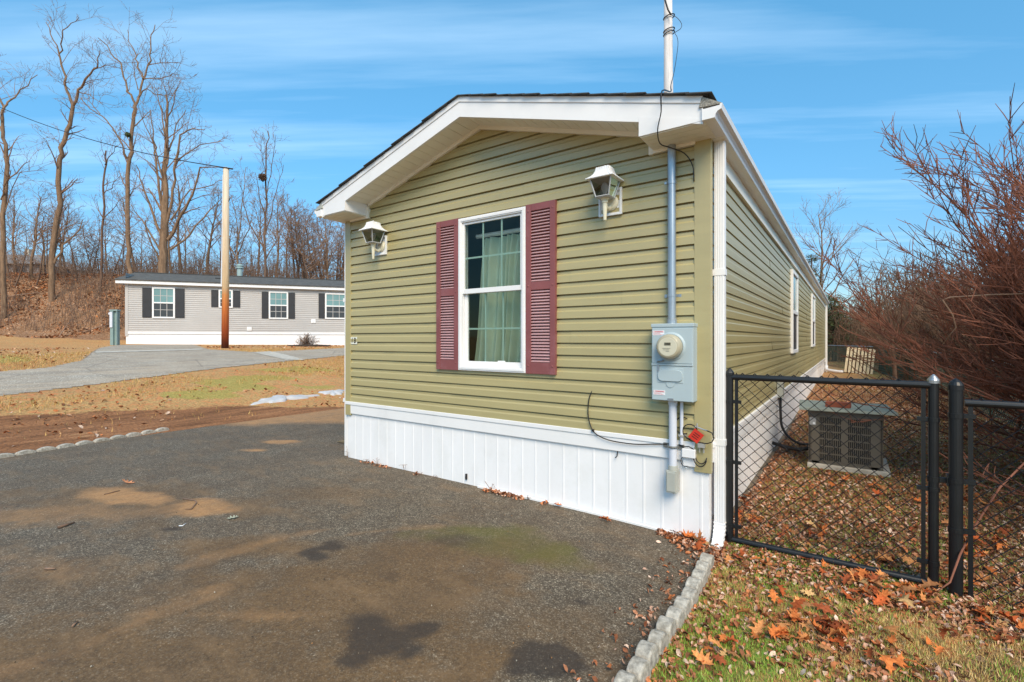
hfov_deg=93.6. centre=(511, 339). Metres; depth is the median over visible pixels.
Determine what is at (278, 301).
window
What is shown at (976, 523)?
vine cane
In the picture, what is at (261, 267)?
woods
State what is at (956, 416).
chain link fence
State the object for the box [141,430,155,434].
edging block
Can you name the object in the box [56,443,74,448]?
edging block
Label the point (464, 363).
window
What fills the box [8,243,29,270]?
woodland tree
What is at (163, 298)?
window
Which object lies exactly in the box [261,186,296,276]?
woodland tree
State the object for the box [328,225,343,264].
woodland tree
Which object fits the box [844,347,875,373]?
wooden pallet
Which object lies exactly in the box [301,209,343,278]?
woodland tree
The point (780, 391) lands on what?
disconnect box
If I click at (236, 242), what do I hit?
woodland tree
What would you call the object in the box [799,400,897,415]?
board
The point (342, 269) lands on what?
woodland tree
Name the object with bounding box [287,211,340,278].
woodland tree
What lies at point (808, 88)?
sky
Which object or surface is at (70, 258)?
woodland tree
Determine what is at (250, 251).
woodland tree
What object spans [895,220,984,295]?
shrub
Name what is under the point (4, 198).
bare tree
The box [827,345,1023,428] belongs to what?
boundary fence
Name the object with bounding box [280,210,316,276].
woodland tree
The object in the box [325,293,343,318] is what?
window
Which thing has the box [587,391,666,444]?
wall cable
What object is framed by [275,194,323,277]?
woodland tree
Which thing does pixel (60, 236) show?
woodland tree
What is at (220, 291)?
window
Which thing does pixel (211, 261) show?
thicket
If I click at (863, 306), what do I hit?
bare tree
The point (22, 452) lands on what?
edging block
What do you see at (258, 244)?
woodland tree
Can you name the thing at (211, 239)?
woodland tree
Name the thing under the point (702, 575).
edging block
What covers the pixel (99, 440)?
edging block
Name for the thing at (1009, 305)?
shrub
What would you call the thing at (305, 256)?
woodland tree
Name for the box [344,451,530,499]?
fallen leaves
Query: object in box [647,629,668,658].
edging block
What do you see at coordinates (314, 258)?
woodland tree
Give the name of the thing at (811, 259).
conifer tree
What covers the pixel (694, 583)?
edging block
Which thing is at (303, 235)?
woodland tree
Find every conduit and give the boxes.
[663,401,683,493]
[664,144,680,323]
[678,402,686,444]
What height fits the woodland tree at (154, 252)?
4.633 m
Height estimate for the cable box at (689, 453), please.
0.374 m
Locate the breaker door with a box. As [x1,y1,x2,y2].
[658,368,682,387]
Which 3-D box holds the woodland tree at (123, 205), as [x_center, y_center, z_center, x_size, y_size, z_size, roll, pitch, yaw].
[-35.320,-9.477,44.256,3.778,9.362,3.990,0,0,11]
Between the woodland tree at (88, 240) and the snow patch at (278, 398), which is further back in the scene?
the woodland tree at (88, 240)
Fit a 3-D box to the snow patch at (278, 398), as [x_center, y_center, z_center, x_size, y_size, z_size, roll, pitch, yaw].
[-5.011,1.289,10.589,0.489,0.142,1.686,0,0,35]
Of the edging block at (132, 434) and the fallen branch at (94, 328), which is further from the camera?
the fallen branch at (94, 328)
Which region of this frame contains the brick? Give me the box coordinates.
[825,401,850,407]
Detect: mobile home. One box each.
[114,264,343,344]
[314,91,829,549]
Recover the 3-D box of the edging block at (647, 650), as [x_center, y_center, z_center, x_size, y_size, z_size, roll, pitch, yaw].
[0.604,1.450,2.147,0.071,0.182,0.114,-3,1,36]
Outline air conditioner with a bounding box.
[808,410,883,470]
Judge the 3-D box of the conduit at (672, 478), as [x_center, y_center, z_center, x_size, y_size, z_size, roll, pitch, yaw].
[1.169,0.770,3.491,0.150,0.670,0.085,0,0,35]
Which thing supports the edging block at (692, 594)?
on the ground at (232, 401)
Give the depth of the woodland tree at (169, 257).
35.35 m
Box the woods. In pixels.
[15,244,873,344]
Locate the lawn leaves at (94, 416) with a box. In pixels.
[0,344,343,446]
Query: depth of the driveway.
2.95 m
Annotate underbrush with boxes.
[0,253,296,332]
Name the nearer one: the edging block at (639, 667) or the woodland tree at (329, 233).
the edging block at (639, 667)
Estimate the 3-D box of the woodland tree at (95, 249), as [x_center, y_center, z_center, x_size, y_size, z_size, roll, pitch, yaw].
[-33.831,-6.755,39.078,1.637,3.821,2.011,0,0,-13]
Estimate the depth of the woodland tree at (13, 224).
35.50 m
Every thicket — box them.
[8,235,342,279]
[827,241,999,380]
[834,303,1014,398]
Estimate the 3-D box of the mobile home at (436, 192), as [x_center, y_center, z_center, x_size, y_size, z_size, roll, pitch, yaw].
[5.276,-0.341,12.496,4.418,3.695,20.084,0,0,35]
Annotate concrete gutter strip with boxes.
[254,351,302,359]
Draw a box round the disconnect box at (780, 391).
[772,382,807,450]
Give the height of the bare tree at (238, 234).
9.782 m
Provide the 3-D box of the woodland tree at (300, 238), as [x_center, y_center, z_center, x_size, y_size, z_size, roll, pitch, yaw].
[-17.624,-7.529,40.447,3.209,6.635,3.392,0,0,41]
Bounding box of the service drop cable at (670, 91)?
[657,0,694,181]
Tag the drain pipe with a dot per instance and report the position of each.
(832, 370)
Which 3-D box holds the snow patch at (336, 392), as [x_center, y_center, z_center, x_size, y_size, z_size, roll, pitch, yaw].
[-4.250,1.289,11.633,0.431,0.143,0.774,0,0,35]
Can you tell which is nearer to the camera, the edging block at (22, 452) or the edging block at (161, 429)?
the edging block at (22, 452)
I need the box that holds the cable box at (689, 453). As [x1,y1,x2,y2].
[677,417,714,468]
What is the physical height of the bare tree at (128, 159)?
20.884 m
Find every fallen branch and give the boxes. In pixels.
[0,292,39,298]
[82,324,108,332]
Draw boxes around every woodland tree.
[0,181,32,272]
[0,206,28,277]
[6,183,72,278]
[6,219,42,285]
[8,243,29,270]
[19,214,52,286]
[27,202,77,266]
[28,207,61,275]
[29,219,63,275]
[34,180,96,275]
[45,195,83,272]
[46,209,94,280]
[56,239,84,278]
[69,218,104,266]
[75,209,113,273]
[77,228,106,273]
[86,233,107,265]
[94,185,147,271]
[94,209,121,268]
[103,230,144,279]
[105,222,141,273]
[124,224,158,270]
[141,188,201,272]
[143,235,175,266]
[147,169,199,270]
[147,232,182,260]
[169,211,203,270]
[182,179,233,274]
[184,220,217,271]
[199,243,218,274]
[203,213,233,267]
[215,217,252,275]
[215,218,249,272]
[235,230,261,271]
[239,197,283,271]
[244,187,278,276]
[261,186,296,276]
[268,196,300,276]
[269,193,310,277]
[273,188,319,277]
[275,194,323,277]
[276,200,335,278]
[276,218,317,266]
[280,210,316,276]
[283,213,336,278]
[284,210,317,277]
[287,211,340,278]
[299,232,324,277]
[300,219,343,278]
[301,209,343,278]
[318,220,337,275]
[319,222,343,279]
[322,223,343,279]
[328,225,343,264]
[330,220,343,279]
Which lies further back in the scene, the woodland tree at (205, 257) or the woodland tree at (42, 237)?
the woodland tree at (205, 257)
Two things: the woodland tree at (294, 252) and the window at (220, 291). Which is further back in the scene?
the woodland tree at (294, 252)
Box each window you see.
[152,287,174,317]
[219,289,232,307]
[269,291,287,318]
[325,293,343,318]
[458,206,525,372]
[790,269,797,353]
[811,294,814,346]
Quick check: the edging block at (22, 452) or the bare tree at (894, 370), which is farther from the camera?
the bare tree at (894, 370)
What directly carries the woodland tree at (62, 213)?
on the ground at (232, 401)
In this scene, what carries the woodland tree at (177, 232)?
on the ground at (232, 401)
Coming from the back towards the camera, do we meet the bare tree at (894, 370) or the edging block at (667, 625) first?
the bare tree at (894, 370)
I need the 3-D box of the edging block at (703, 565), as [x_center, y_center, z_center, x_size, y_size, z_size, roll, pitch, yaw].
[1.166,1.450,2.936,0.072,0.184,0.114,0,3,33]
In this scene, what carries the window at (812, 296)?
in the mobile home at (436, 192)
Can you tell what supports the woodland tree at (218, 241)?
on the ground at (232, 401)
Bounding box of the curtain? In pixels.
[475,228,520,362]
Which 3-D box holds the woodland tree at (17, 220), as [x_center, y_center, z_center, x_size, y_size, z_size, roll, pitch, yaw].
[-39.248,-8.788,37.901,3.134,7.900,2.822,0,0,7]
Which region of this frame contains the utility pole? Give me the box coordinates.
[219,166,232,347]
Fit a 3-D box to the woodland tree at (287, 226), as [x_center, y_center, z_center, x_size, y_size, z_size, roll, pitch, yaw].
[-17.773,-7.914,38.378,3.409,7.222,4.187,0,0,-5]
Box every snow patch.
[251,394,319,404]
[318,389,343,395]
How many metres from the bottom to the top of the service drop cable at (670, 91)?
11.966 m
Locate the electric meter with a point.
(674, 361)
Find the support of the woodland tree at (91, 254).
on the ground at (232, 401)
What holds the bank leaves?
on the ground at (232, 401)
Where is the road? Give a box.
[0,344,343,395]
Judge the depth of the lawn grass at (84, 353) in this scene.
12.12 m
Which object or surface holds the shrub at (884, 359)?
on the ground at (232, 401)
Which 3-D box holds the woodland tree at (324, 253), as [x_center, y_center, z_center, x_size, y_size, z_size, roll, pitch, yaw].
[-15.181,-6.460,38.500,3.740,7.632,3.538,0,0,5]
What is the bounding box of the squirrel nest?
[257,173,266,181]
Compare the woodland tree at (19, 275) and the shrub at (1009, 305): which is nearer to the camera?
the shrub at (1009, 305)
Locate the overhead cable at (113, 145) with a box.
[0,107,218,166]
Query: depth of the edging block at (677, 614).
2.41 m
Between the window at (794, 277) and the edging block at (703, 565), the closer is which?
the edging block at (703, 565)
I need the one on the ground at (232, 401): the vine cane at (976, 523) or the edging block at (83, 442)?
the edging block at (83, 442)
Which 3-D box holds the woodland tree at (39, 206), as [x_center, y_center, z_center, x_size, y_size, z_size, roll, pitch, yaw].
[-34.599,-7.891,35.100,3.250,7.385,3.432,0,0,-27]
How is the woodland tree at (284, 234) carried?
on the ground at (232, 401)
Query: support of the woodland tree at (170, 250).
on the ground at (232, 401)
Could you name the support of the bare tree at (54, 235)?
on the ground at (232, 401)
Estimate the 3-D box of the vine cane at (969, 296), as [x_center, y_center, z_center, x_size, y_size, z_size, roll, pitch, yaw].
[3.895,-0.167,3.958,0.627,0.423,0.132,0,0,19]
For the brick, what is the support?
on the board
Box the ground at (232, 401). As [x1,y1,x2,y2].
[0,275,1023,681]
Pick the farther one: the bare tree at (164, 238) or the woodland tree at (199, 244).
the woodland tree at (199, 244)
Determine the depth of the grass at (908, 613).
2.42 m
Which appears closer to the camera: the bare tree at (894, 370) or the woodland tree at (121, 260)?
the bare tree at (894, 370)
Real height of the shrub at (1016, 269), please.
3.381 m
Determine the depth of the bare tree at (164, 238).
30.88 m
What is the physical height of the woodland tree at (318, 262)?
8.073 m
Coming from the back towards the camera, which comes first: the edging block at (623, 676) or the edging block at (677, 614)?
the edging block at (677, 614)
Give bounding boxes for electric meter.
[651,323,697,402]
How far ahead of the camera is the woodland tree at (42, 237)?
33.66 m
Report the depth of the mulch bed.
23.64 m
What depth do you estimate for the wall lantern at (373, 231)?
5.30 m
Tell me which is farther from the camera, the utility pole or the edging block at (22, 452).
the utility pole
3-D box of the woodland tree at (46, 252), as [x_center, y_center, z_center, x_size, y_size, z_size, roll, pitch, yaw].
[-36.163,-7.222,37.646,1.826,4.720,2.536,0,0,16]
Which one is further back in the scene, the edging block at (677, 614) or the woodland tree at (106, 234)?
the woodland tree at (106, 234)
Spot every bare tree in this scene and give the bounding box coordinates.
[0,52,66,318]
[18,0,133,301]
[46,1,200,273]
[79,128,143,293]
[105,58,243,272]
[209,158,268,263]
[234,120,293,276]
[792,187,895,315]
[843,272,893,345]
[854,264,925,379]
[857,269,891,315]
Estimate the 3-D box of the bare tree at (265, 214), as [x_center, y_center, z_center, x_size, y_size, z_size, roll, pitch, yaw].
[-16.230,-7.460,32.013,3.587,14.393,3.429,0,0,35]
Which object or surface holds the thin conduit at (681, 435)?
attached to the mobile home at (436, 192)
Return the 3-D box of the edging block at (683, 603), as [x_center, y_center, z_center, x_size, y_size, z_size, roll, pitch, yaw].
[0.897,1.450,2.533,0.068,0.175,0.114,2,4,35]
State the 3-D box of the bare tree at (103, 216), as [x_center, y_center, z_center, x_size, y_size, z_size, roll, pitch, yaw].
[-27.032,-8.662,33.091,3.562,11.454,2.342,0,0,-3]
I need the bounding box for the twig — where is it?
[57,522,74,528]
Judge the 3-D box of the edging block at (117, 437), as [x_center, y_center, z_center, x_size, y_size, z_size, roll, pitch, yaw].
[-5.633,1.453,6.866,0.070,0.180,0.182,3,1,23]
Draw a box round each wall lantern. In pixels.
[358,220,387,259]
[585,165,623,220]
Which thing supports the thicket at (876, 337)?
on the ground at (232, 401)
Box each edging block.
[0,453,14,457]
[14,450,35,455]
[36,446,55,451]
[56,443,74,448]
[75,440,92,445]
[93,438,109,442]
[110,435,125,439]
[125,432,140,436]
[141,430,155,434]
[155,427,168,431]
[614,670,637,681]
[626,656,650,681]
[635,640,658,671]
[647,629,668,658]
[656,615,675,643]
[665,606,684,632]
[673,595,690,619]
[681,586,698,610]
[685,576,702,593]
[691,568,707,586]
[695,560,710,577]
[699,552,713,568]
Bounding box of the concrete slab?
[807,458,890,476]
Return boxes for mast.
[663,0,674,92]
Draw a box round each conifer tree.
[805,254,840,332]
[827,294,863,360]
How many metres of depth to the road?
12.98 m
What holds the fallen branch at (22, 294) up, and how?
on the ground at (232, 401)
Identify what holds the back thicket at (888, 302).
on the ground at (232, 401)
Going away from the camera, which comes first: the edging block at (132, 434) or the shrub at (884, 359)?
the edging block at (132, 434)
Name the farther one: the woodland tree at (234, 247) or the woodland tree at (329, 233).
the woodland tree at (329, 233)
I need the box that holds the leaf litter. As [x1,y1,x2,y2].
[360,384,1023,681]
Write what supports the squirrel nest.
in the bare tree at (265, 214)
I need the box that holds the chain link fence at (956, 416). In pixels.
[947,378,1023,605]
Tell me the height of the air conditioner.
0.600 m
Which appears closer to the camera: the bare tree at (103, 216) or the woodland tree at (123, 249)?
the bare tree at (103, 216)
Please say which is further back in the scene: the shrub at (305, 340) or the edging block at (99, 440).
the shrub at (305, 340)
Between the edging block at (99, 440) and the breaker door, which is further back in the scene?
the edging block at (99, 440)
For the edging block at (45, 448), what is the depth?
6.10 m
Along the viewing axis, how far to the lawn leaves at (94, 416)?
9.89 m
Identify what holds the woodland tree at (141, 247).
on the ground at (232, 401)
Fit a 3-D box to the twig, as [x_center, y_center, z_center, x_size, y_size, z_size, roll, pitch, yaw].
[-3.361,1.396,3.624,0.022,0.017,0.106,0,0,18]
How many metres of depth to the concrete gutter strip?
17.16 m
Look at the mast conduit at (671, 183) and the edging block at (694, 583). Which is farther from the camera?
the mast conduit at (671, 183)
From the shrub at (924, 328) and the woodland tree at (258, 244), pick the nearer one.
the shrub at (924, 328)
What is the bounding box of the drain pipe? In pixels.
[825,365,843,372]
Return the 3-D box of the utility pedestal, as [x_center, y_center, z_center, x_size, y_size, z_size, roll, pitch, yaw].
[-17.386,-0.513,20.990,0.410,1.610,0.220,0,0,0]
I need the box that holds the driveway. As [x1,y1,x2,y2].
[0,384,816,681]
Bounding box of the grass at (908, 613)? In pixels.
[651,412,1023,681]
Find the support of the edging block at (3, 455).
on the ground at (232, 401)
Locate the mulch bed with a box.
[287,344,330,346]
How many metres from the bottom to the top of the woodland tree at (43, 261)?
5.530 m
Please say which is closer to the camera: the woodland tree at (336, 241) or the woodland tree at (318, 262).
the woodland tree at (318, 262)
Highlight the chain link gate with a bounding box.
[712,368,948,588]
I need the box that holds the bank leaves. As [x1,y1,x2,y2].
[0,272,239,337]
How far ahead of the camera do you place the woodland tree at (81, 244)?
34.61 m
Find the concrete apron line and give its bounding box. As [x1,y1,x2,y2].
[96,349,201,352]
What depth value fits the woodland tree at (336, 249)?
41.16 m
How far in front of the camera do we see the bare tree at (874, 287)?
36.00 m
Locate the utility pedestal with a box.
[108,309,120,344]
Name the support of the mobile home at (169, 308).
on the ground at (232, 401)
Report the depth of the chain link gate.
3.02 m
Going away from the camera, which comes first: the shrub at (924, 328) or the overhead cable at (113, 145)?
the shrub at (924, 328)
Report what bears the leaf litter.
on the ground at (232, 401)
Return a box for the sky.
[0,0,1023,318]
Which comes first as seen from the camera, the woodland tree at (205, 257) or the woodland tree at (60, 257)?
the woodland tree at (60, 257)
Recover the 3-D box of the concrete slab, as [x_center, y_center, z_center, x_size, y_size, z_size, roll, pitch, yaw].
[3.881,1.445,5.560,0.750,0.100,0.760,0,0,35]
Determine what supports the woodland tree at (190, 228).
on the ground at (232, 401)
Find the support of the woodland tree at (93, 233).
on the ground at (232, 401)
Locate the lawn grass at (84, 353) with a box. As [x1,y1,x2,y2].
[0,347,343,435]
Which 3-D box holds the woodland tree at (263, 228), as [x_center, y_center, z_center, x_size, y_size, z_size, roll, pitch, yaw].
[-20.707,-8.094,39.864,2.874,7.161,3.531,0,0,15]
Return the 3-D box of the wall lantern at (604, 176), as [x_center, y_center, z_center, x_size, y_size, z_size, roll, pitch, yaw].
[0.718,-1.135,3.713,0.232,0.431,0.231,0,0,35]
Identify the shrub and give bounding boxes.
[296,332,320,344]
[801,83,1023,491]
[837,169,1023,448]
[840,234,1018,429]
[843,248,1016,383]
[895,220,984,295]
[916,138,1023,496]
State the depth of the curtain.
4.66 m
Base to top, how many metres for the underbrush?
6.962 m
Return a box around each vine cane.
[937,462,1023,590]
[942,293,1023,344]
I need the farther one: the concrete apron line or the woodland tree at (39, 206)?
the woodland tree at (39, 206)
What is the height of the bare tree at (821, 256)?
11.255 m
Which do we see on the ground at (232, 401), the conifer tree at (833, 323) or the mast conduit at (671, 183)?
the conifer tree at (833, 323)

